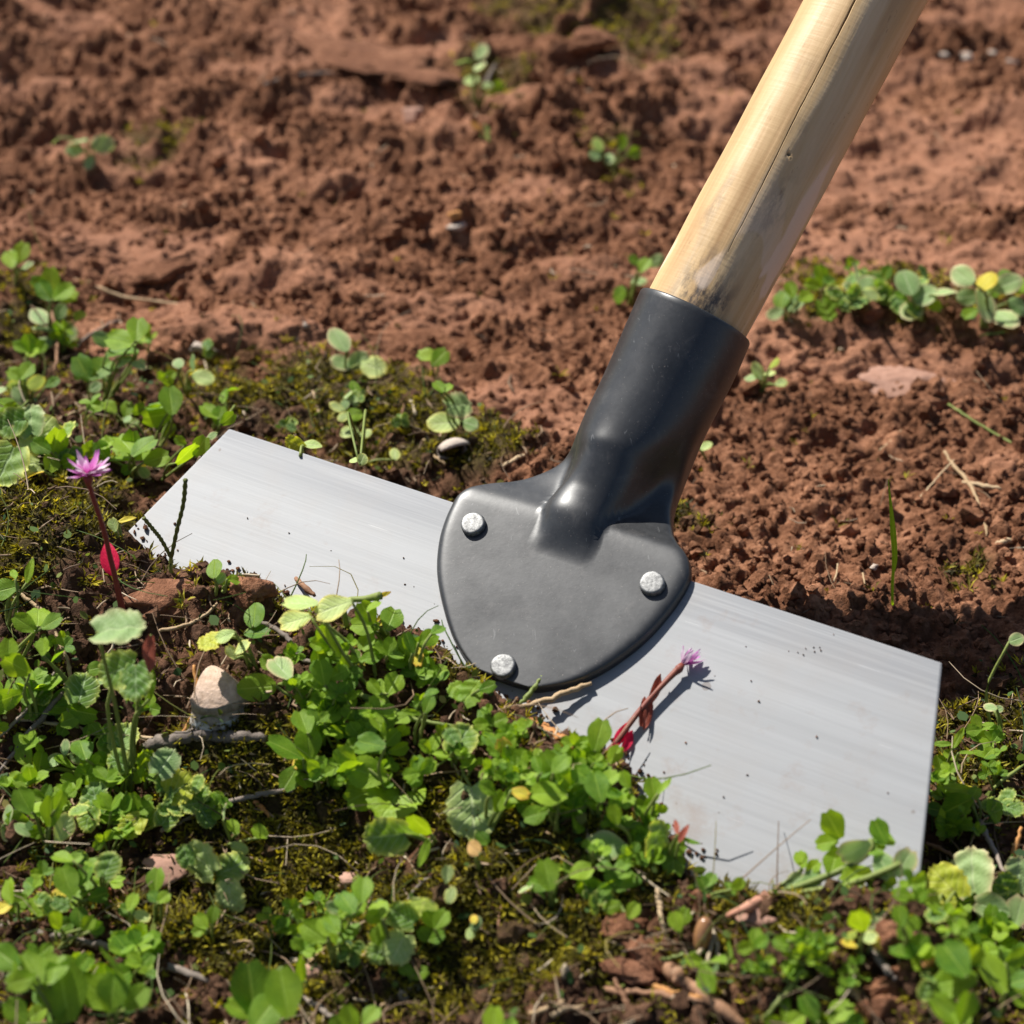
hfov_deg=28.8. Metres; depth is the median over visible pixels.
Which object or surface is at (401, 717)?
clover sprig
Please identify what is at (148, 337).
clover sprig
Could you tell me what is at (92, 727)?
clover sprig
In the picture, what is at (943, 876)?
weed plant
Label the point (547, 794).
clover plant
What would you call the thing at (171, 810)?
seedling
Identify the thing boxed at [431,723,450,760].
clover sprig
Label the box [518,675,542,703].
grass straw
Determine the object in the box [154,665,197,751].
bent stalk
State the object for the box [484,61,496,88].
twig
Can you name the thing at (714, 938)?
forked root
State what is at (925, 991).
seedling
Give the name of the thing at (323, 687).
clover sprig
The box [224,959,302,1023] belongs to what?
clover plant
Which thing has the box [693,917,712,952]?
acorn
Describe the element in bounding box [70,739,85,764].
seedling
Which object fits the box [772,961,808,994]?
clover sprig
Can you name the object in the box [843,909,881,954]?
clover plant
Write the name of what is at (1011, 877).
weed plant
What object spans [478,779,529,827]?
clover plant
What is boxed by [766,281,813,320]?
clover plant
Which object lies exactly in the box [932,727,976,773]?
clover plant
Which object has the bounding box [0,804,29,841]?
seedling
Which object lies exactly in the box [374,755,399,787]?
clover sprig
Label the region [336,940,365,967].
seedling
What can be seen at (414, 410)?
pale pod
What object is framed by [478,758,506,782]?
clover sprig
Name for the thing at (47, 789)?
clover sprig
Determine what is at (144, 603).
soil clod
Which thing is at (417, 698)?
clover sprig
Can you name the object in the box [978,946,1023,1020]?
clover plant
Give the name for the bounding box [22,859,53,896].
clover sprig
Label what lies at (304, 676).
clover sprig
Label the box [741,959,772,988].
clover sprig
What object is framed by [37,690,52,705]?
seedling
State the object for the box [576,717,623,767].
clover plant
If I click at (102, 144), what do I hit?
weed plant
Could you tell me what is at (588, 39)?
soil clod
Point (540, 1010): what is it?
straw
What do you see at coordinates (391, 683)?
clover plant
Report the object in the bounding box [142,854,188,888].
pebble
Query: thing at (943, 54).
pebble
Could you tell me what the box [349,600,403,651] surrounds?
clover plant
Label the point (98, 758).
clover sprig
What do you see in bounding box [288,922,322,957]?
clover sprig
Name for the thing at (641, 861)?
clover sprig
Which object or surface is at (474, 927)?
weed plant
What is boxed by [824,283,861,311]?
seedling
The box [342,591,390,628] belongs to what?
yellow bud stem
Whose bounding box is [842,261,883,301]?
weed plant
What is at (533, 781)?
clover sprig
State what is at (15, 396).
seedling
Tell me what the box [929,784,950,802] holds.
clover sprig
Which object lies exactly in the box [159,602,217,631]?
twig
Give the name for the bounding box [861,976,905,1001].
soil clod
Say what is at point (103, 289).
straw
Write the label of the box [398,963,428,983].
clover plant
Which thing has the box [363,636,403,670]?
clover sprig
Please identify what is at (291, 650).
clover sprig
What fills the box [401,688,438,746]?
clover plant
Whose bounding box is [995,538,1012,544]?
twig
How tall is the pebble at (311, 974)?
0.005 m
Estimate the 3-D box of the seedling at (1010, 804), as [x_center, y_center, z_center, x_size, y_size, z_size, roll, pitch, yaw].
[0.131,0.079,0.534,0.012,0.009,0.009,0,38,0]
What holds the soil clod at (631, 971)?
on the ground at (951, 177)
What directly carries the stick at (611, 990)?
on the ground at (951, 177)
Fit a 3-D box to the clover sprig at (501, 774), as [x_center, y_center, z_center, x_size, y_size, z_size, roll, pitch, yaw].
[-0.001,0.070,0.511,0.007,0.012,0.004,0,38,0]
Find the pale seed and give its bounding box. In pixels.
[560,963,570,978]
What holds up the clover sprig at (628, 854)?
on the ground at (951, 177)
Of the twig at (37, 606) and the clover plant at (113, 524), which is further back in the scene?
the clover plant at (113, 524)
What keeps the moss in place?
on the ground at (951, 177)
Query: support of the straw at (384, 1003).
on the ground at (951, 177)
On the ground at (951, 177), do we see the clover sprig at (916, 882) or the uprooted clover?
the clover sprig at (916, 882)
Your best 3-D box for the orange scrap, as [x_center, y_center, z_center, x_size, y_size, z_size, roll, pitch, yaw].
[-0.067,0.079,0.532,0.005,0.003,0.004,0,38,0]
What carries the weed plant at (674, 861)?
on the moss
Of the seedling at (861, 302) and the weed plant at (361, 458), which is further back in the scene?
the seedling at (861, 302)
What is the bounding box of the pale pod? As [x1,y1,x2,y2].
[409,399,416,415]
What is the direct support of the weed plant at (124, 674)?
on the ground at (951, 177)
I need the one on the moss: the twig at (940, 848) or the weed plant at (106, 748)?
the weed plant at (106, 748)
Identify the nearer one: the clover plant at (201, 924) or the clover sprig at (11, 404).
the clover plant at (201, 924)
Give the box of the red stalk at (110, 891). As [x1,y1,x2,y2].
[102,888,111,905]
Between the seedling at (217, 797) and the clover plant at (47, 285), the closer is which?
the seedling at (217, 797)
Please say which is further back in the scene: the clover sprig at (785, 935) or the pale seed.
the pale seed
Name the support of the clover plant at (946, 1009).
on the ground at (951, 177)
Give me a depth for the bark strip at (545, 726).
0.53 m
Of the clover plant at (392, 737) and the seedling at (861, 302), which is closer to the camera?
the clover plant at (392, 737)
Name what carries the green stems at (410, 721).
on the ground at (951, 177)
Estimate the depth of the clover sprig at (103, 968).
0.49 m
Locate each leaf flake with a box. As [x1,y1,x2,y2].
[446,222,465,230]
[447,210,461,219]
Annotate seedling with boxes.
[0,378,28,403]
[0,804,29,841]
[34,891,70,916]
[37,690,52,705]
[48,739,81,766]
[58,445,83,460]
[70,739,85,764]
[75,850,97,864]
[81,435,114,457]
[86,653,109,675]
[135,795,152,818]
[154,775,173,804]
[156,804,186,815]
[157,370,175,387]
[173,774,211,801]
[199,790,225,808]
[202,338,217,358]
[205,797,232,819]
[279,416,297,431]
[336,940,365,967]
[340,391,359,408]
[352,388,365,402]
[390,412,409,427]
[518,884,545,898]
[560,788,602,816]
[583,887,613,915]
[815,289,843,320]
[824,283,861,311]
[844,268,885,296]
[849,293,886,308]
[874,265,892,290]
[877,280,894,304]
[889,295,922,319]
[916,972,937,1002]
[918,265,928,284]
[981,787,1023,817]
[986,269,1023,297]
[997,936,1018,949]
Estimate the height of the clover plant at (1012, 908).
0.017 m
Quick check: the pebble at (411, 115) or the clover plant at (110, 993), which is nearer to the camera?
the clover plant at (110, 993)
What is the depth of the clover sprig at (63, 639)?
0.55 m
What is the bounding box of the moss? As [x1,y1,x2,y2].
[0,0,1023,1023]
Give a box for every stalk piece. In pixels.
[654,887,669,939]
[761,979,800,1020]
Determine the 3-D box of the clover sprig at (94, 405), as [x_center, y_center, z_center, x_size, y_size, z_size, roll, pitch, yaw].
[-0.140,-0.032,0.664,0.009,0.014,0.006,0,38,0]
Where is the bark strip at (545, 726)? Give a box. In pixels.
[529,717,573,749]
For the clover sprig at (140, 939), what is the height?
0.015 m
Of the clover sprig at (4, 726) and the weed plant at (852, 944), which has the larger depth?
the clover sprig at (4, 726)
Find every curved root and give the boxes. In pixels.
[229,939,254,954]
[407,874,440,898]
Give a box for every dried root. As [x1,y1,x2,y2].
[914,459,953,502]
[943,450,987,536]
[962,481,1001,490]
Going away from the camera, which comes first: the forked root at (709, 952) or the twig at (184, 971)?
the forked root at (709, 952)
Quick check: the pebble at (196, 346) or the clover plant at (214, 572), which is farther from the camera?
the pebble at (196, 346)
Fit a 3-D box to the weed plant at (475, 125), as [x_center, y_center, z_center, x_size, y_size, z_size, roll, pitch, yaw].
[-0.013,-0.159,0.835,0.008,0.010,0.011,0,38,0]
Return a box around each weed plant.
[0,403,75,486]
[29,303,77,348]
[36,637,100,707]
[52,134,114,169]
[68,781,107,832]
[89,608,155,792]
[96,722,139,755]
[103,799,181,839]
[106,746,180,789]
[160,768,216,828]
[172,354,214,397]
[175,839,250,914]
[285,434,321,456]
[289,906,303,938]
[327,327,386,377]
[329,401,371,437]
[346,409,399,465]
[348,381,359,398]
[365,929,416,966]
[385,897,437,934]
[426,380,479,434]
[441,722,478,767]
[441,864,456,904]
[443,768,497,840]
[455,43,504,107]
[465,915,481,939]
[467,830,491,869]
[470,121,489,140]
[589,133,640,173]
[645,818,700,876]
[700,441,712,459]
[744,357,787,392]
[840,938,880,952]
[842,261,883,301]
[894,270,956,321]
[924,862,970,922]
[950,264,1023,328]
[950,846,1008,906]
[983,632,1023,742]
[994,855,1023,901]
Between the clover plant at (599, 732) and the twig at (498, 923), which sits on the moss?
the twig at (498, 923)
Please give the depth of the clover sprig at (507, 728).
0.52 m
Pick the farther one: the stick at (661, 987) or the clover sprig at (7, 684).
the clover sprig at (7, 684)
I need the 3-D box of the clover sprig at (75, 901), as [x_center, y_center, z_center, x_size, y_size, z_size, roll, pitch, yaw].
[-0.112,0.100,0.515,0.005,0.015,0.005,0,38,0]
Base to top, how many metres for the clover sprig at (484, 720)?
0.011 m
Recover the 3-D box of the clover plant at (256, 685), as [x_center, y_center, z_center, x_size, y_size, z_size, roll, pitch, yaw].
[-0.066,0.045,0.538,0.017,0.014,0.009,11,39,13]
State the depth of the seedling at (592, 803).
0.51 m
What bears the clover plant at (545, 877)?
on the ground at (951, 177)
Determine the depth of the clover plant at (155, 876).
0.51 m
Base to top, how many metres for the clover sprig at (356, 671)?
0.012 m
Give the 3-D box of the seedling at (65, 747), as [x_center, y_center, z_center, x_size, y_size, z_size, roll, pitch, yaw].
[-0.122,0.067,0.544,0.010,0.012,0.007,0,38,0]
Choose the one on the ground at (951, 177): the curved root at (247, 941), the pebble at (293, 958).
the pebble at (293, 958)
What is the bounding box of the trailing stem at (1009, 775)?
[993,764,1023,789]
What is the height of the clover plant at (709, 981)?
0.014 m
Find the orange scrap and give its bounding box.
[253,800,269,817]
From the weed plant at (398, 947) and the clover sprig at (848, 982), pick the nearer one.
the clover sprig at (848, 982)
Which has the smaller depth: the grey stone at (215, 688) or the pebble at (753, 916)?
the pebble at (753, 916)
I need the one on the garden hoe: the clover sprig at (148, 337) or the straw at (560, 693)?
the straw at (560, 693)
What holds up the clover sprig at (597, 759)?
on the ground at (951, 177)
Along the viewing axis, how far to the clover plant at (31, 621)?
0.55 m
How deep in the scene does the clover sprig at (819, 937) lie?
0.47 m
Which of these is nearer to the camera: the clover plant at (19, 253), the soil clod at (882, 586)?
the soil clod at (882, 586)
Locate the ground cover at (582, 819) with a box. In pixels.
[0,257,1023,1018]
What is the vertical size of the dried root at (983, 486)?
0.004 m
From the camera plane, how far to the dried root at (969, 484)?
0.67 m
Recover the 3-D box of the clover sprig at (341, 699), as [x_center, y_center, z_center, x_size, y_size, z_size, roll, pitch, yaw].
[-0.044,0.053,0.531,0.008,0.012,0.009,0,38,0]
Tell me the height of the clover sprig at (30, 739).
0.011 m
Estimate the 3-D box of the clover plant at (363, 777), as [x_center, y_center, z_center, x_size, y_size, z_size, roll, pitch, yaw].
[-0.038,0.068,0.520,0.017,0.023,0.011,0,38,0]
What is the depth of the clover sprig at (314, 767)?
0.52 m
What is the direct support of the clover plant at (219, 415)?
on the ground at (951, 177)
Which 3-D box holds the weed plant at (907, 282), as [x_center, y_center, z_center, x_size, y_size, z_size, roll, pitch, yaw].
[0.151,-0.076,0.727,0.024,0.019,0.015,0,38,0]
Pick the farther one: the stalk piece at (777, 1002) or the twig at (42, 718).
the twig at (42, 718)
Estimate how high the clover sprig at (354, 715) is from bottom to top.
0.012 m
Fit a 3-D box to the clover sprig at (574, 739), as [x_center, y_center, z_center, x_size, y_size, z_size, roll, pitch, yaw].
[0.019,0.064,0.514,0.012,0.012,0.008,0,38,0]
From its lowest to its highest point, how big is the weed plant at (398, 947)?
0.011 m
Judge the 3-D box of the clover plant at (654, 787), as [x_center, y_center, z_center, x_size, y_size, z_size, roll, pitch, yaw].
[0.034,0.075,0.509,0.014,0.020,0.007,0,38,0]
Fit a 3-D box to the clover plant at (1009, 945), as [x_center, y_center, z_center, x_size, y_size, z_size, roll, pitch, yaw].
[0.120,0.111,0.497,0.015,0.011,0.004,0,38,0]
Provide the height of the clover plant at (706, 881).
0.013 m
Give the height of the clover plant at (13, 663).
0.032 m
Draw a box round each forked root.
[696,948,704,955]
[706,939,713,960]
[712,928,720,955]
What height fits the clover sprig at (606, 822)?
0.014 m
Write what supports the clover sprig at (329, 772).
on the ground at (951, 177)
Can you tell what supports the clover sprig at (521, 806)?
on the ground at (951, 177)
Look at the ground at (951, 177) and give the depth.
0.77 m
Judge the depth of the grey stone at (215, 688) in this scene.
0.54 m
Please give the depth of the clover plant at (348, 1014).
0.48 m
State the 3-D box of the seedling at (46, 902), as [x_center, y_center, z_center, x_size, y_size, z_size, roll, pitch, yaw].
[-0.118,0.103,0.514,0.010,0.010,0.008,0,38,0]
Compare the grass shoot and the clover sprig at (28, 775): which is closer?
the clover sprig at (28, 775)
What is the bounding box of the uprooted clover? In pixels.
[726,809,917,917]
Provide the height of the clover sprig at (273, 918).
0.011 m
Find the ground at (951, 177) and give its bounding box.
[0,0,1023,1023]
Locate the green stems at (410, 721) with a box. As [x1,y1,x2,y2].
[0,213,1023,1023]
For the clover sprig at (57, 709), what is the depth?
0.55 m
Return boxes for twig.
[0,666,58,736]
[0,685,65,773]
[0,923,209,983]
[19,590,71,676]
[56,399,101,419]
[76,319,117,348]
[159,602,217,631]
[160,788,292,832]
[260,621,310,663]
[264,71,334,85]
[294,576,315,596]
[301,995,333,1017]
[363,404,404,468]
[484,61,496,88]
[497,881,510,928]
[926,842,952,858]
[979,819,1004,870]
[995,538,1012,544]
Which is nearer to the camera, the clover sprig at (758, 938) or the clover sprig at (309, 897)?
the clover sprig at (758, 938)
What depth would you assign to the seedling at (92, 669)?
0.55 m
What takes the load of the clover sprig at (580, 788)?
on the ground at (951, 177)
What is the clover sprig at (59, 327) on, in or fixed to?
on the ground at (951, 177)
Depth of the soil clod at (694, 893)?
0.49 m
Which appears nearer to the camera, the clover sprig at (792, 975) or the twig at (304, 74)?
the clover sprig at (792, 975)
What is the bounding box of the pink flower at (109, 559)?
[66,449,125,610]
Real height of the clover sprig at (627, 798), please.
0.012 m
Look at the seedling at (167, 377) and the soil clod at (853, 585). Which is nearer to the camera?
the soil clod at (853, 585)
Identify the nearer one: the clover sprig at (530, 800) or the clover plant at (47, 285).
the clover sprig at (530, 800)
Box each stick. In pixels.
[604,986,704,1003]
[613,977,629,1005]
[649,982,701,998]
[662,962,747,1023]
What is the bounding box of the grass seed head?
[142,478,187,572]
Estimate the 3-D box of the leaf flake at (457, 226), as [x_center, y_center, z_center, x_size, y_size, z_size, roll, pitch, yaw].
[-0.022,-0.112,0.783,0.008,0.003,0.006,3,38,3]
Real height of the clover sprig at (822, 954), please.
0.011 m
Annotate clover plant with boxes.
[0,361,60,407]
[0,558,33,629]
[0,638,68,724]
[0,877,43,922]
[0,942,87,1023]
[1,241,33,286]
[5,786,75,851]
[11,608,62,657]
[14,740,106,774]
[19,427,76,481]
[30,266,85,337]
[49,906,104,950]
[50,850,121,907]
[50,863,109,907]
[56,705,97,736]
[70,353,114,401]
[84,946,150,1023]
[92,316,148,401]
[92,429,170,481]
[103,400,146,426]
[107,516,135,537]
[118,892,150,927]
[123,386,182,447]
[145,867,170,925]
[161,434,209,482]
[191,905,219,939]
[197,629,258,670]
[199,402,236,439]
[206,559,239,596]
[219,387,239,410]
[222,803,268,854]
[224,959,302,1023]
[237,654,295,701]
[244,602,270,637]
[266,728,328,791]
[278,594,376,684]
[291,706,341,751]
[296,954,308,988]
[299,914,361,968]
[307,658,357,702]
[323,876,373,953]
[328,1004,380,1023]
[333,731,390,810]
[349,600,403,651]
[360,712,409,758]
[362,815,437,867]
[365,781,425,818]
[365,900,389,945]
[366,671,404,703]
[387,625,445,679]
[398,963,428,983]
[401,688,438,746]
[416,347,449,378]
[416,908,450,949]
[446,678,496,710]
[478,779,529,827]
[482,1005,517,1023]
[495,737,515,761]
[522,780,584,837]
[525,749,574,790]
[527,857,593,908]
[570,763,621,820]
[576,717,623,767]
[580,873,640,919]
[585,804,635,860]
[613,254,664,305]
[618,769,671,825]
[668,906,691,938]
[685,940,736,994]
[695,872,745,899]
[764,996,805,1023]
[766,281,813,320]
[771,933,834,976]
[798,992,864,1023]
[804,263,844,294]
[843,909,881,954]
[891,904,920,948]
[927,783,1002,823]
[928,990,979,1023]
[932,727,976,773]
[933,938,984,997]
[972,892,1023,937]
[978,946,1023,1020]
[981,934,1016,948]
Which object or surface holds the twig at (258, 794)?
on the moss
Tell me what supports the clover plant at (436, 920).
on the ground at (951, 177)
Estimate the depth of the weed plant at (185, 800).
0.53 m
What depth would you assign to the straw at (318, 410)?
0.69 m
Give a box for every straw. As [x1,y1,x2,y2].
[3,715,153,739]
[74,278,177,304]
[308,946,326,964]
[312,390,322,430]
[378,992,398,1006]
[422,439,445,464]
[503,451,530,467]
[505,682,591,709]
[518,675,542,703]
[529,999,564,1015]
[550,1005,581,1017]
[660,951,705,961]
[833,563,837,582]
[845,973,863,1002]
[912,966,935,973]
[947,403,1010,443]
[980,331,1005,336]
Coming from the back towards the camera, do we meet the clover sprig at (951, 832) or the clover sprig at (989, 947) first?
the clover sprig at (951, 832)
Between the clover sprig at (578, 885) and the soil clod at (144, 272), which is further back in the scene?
the soil clod at (144, 272)
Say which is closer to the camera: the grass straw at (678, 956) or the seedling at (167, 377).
the grass straw at (678, 956)
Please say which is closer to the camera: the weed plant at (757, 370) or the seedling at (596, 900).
the seedling at (596, 900)
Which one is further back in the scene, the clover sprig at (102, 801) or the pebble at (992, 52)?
the pebble at (992, 52)
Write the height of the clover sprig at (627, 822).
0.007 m
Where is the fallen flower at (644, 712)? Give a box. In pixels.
[606,646,705,752]
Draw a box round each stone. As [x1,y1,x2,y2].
[189,665,248,730]
[857,365,955,398]
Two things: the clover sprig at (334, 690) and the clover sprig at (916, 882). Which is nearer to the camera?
the clover sprig at (916, 882)
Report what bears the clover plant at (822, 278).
on the ground at (951, 177)
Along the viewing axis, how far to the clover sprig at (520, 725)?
0.52 m
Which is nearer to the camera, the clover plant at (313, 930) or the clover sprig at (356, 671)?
the clover plant at (313, 930)
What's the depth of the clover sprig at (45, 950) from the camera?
0.49 m
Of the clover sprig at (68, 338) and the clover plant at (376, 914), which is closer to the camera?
the clover plant at (376, 914)
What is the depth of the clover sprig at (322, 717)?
0.53 m
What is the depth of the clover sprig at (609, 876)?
0.49 m
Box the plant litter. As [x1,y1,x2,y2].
[0,2,1023,1023]
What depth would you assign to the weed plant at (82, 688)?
0.54 m
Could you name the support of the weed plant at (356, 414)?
on the ground at (951, 177)
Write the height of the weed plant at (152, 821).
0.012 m
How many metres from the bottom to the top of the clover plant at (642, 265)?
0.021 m
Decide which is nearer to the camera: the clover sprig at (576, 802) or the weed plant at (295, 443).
the clover sprig at (576, 802)
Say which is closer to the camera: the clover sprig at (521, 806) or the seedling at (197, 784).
the clover sprig at (521, 806)
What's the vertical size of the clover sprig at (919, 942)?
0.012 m
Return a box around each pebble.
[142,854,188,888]
[189,341,218,353]
[290,957,317,963]
[303,322,309,328]
[306,964,326,981]
[337,871,357,889]
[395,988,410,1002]
[403,107,422,123]
[437,438,469,458]
[735,907,777,928]
[869,564,878,570]
[940,52,949,57]
[960,52,972,60]
[988,50,997,54]
[1006,59,1018,63]
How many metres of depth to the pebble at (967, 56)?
0.91 m
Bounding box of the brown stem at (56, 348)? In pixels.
[49,310,58,377]
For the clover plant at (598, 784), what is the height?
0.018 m
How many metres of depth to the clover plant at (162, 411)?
0.66 m
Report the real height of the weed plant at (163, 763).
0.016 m
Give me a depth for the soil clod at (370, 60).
0.89 m
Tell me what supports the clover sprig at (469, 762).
on the ground at (951, 177)
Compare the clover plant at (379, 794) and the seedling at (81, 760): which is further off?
the seedling at (81, 760)
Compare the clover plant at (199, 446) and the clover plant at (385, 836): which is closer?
the clover plant at (385, 836)
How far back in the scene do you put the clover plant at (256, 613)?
0.55 m
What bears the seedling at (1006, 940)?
on the ground at (951, 177)
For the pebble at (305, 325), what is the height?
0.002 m
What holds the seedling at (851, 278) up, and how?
on the ground at (951, 177)
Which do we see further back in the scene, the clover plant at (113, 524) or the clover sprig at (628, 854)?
the clover plant at (113, 524)
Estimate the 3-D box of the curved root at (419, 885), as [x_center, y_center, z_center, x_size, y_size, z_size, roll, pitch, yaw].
[-0.023,0.096,0.505,0.009,0.005,0.007,0,38,0]
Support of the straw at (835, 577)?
on the ground at (951, 177)
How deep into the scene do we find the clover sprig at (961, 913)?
0.47 m
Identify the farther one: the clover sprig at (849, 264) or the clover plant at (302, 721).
the clover sprig at (849, 264)
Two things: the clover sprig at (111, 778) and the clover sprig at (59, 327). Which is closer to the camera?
the clover sprig at (111, 778)
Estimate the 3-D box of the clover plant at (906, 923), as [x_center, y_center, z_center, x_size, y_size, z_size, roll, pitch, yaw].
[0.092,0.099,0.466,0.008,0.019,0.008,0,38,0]
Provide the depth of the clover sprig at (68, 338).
0.72 m
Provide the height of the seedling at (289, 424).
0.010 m
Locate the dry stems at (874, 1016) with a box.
[0,50,1023,1023]
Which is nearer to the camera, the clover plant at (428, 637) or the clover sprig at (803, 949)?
the clover sprig at (803, 949)
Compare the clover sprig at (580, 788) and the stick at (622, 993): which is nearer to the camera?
the stick at (622, 993)
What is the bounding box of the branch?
[139,728,267,751]
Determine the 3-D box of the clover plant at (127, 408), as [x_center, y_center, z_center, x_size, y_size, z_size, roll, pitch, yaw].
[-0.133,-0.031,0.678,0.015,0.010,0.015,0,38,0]
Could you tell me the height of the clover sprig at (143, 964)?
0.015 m
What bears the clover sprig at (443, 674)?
on the ground at (951, 177)
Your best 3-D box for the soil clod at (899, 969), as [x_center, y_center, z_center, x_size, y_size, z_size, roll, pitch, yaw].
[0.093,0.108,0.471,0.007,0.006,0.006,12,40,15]
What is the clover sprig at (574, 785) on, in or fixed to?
on the ground at (951, 177)
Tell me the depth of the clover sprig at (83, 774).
0.54 m
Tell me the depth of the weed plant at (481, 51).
0.86 m
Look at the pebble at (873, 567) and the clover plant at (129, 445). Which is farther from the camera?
the clover plant at (129, 445)
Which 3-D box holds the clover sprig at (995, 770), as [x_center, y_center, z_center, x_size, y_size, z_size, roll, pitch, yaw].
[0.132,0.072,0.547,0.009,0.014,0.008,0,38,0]
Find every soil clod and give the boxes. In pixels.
[123,577,192,625]
[125,257,197,284]
[228,576,278,609]
[291,33,464,85]
[367,325,455,344]
[492,34,536,52]
[565,26,618,54]
[599,958,659,984]
[600,912,650,937]
[621,934,667,974]
[689,889,719,908]
[850,582,863,590]
[854,994,901,1023]
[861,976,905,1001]
[867,582,886,592]
[870,919,916,960]
[890,959,913,976]
[903,390,948,411]
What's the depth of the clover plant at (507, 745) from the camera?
0.51 m
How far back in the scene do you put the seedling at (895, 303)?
0.73 m
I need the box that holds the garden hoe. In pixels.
[129,0,941,893]
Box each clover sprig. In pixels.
[0,401,19,411]
[0,677,13,688]
[0,709,6,718]
[0,719,8,731]
[0,775,15,793]
[7,763,48,788]
[12,333,48,360]
[13,730,46,758]
[16,666,54,689]
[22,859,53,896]
[26,942,53,958]
[28,812,43,822]
[28,985,46,1021]
[32,781,71,810]
[34,631,74,663]
[46,693,98,713]
[49,319,77,353]
[55,327,71,348]
[60,763,93,797]
[65,953,90,974]
[71,885,89,908]
[71,952,94,972]
[78,393,104,426]
[79,721,114,745]
[84,750,107,767]
[91,961,132,984]
[92,766,131,794]
[92,792,125,830]
[92,821,134,851]
[93,875,125,888]
[101,791,154,816]
[108,921,164,957]
[124,951,156,982]
[132,694,160,716]
[137,323,156,353]
[256,906,292,941]
[272,898,305,931]
[282,678,322,706]
[283,641,305,664]
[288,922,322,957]
[293,660,314,694]
[294,692,310,709]
[294,759,307,773]
[298,703,343,738]
[302,890,332,918]
[307,681,348,710]
[307,694,338,712]
[307,755,328,791]
[308,624,352,666]
[308,681,335,691]
[308,752,343,789]
[320,719,351,749]
[328,634,357,655]
[333,768,351,787]
[335,649,367,678]
[335,689,361,722]
[338,704,370,738]
[345,721,379,753]
[357,734,391,757]
[358,702,395,732]
[362,695,411,734]
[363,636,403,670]
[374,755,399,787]
[386,636,432,669]
[400,655,439,687]
[402,754,436,792]
[409,693,424,717]
[411,657,448,698]
[418,735,455,771]
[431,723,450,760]
[450,727,483,752]
[454,747,482,781]
[472,703,507,730]
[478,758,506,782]
[481,722,518,744]
[485,733,529,769]
[495,762,522,787]
[499,769,534,787]
[502,717,532,748]
[506,748,541,769]
[506,793,540,814]
[514,802,526,810]
[527,779,572,823]
[530,761,551,785]
[551,743,586,767]
[551,766,580,788]
[553,790,585,820]
[557,859,591,893]
[561,731,607,766]
[576,767,604,798]
[581,839,612,871]
[587,754,611,772]
[596,859,642,895]
[600,798,620,829]
[606,787,635,808]
[609,815,641,833]
[616,841,640,863]
[631,847,665,871]
[634,823,665,853]
[636,797,667,825]
[640,810,670,829]
[736,928,776,967]
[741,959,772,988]
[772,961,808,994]
[782,931,803,960]
[782,942,812,978]
[794,940,837,965]
[796,926,835,946]
[837,954,870,983]
[837,975,859,994]
[843,256,859,275]
[889,932,934,970]
[891,868,927,906]
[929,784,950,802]
[931,761,959,784]
[935,817,972,840]
[935,818,966,844]
[936,805,973,839]
[936,902,972,923]
[937,916,981,967]
[940,908,967,937]
[941,894,975,905]
[965,714,1005,751]
[967,821,986,845]
[968,903,1019,941]
[968,931,997,976]
[974,745,1006,760]
[977,759,1008,793]
[996,942,1023,953]
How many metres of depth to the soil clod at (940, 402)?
0.70 m
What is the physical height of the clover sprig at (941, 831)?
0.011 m
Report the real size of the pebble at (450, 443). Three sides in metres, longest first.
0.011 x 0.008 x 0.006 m
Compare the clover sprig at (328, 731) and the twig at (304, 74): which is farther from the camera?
the twig at (304, 74)
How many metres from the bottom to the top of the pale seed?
0.005 m
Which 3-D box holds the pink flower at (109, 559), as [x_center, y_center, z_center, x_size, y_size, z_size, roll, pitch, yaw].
[-0.111,0.010,0.541,0.012,0.066,0.014,0,38,0]
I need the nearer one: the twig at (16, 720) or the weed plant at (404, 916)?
the weed plant at (404, 916)
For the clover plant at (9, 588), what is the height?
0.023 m
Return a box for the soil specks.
[133,515,887,892]
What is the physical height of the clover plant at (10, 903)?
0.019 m
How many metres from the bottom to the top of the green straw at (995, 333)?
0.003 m
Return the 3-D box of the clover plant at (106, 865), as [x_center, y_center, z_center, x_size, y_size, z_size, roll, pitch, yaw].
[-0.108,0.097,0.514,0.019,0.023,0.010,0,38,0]
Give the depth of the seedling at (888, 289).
0.73 m
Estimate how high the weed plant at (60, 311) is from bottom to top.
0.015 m
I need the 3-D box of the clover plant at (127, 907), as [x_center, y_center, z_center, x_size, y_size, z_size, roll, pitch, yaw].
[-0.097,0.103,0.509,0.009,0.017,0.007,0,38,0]
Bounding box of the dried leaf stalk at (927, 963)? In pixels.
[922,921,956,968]
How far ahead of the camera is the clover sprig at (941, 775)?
0.54 m
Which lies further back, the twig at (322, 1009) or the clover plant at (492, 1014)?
the twig at (322, 1009)
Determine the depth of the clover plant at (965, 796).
0.53 m
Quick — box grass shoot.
[888,480,896,604]
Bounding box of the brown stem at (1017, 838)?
[1004,826,1023,865]
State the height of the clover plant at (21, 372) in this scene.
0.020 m
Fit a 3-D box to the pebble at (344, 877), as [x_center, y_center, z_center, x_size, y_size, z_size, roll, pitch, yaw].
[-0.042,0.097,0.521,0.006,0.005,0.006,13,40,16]
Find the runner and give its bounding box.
[277,682,452,725]

